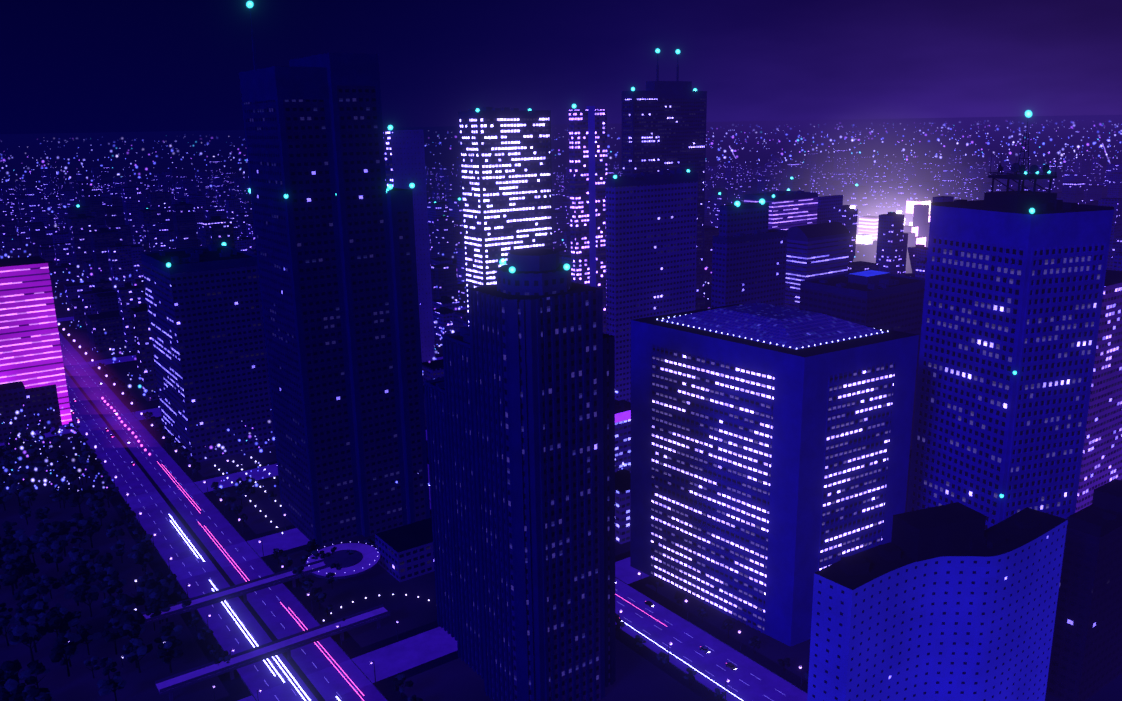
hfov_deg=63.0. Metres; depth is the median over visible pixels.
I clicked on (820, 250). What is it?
building
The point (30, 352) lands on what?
purple building
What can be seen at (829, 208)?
building
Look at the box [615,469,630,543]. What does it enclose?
building
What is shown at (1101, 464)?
building
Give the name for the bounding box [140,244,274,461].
building
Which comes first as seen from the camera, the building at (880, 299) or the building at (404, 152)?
the building at (880, 299)
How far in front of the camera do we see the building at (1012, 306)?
378.05 m
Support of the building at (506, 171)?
on the ground
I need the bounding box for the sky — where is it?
[0,0,1121,133]
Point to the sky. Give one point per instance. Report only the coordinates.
(67, 66)
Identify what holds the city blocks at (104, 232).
on the ground
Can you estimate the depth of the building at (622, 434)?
497.74 m
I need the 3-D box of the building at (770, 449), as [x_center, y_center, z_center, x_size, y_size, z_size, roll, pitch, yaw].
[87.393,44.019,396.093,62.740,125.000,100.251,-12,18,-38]
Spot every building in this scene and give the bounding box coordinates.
[0,256,71,424]
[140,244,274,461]
[239,4,429,546]
[383,130,434,361]
[424,249,615,700]
[458,107,552,325]
[569,106,606,333]
[606,168,697,401]
[615,400,630,472]
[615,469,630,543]
[622,51,706,297]
[630,302,918,646]
[711,202,787,307]
[744,190,817,229]
[784,222,849,308]
[799,269,924,449]
[807,502,1067,700]
[817,195,842,223]
[907,199,1113,587]
[1047,479,1121,700]
[1075,270,1121,512]
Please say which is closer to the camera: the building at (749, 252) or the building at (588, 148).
the building at (749, 252)
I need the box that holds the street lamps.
[8,311,802,700]
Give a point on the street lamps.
(262, 549)
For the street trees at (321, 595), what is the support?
on the ground
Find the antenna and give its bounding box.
[983,115,1057,209]
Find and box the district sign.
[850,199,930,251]
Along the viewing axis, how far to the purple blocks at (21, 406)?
620.77 m
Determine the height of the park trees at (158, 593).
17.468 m
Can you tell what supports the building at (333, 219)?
on the ground
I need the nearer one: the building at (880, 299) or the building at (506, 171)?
the building at (880, 299)
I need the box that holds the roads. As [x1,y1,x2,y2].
[0,305,911,700]
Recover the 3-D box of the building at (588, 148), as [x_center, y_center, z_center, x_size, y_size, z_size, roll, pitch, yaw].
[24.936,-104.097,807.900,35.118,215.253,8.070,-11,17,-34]
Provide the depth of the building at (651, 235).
615.42 m
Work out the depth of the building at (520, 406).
307.86 m
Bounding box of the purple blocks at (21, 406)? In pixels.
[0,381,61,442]
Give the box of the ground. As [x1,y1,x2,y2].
[0,115,1121,700]
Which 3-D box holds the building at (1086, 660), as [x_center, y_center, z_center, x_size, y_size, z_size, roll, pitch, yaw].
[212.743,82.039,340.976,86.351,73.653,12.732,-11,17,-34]
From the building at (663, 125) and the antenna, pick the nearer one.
the antenna
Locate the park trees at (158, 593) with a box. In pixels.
[0,422,183,700]
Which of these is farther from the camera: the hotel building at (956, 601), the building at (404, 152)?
the building at (404, 152)
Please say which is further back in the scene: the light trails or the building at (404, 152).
the building at (404, 152)
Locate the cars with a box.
[71,382,736,669]
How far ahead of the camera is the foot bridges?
380.24 m
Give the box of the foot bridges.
[138,543,389,700]
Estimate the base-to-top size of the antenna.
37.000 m
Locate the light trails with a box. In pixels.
[158,463,742,700]
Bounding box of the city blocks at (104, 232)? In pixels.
[0,150,1121,581]
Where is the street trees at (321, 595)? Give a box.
[65,347,808,700]
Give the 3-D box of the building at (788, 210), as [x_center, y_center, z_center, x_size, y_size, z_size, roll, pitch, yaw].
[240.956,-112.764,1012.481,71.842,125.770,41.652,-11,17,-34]

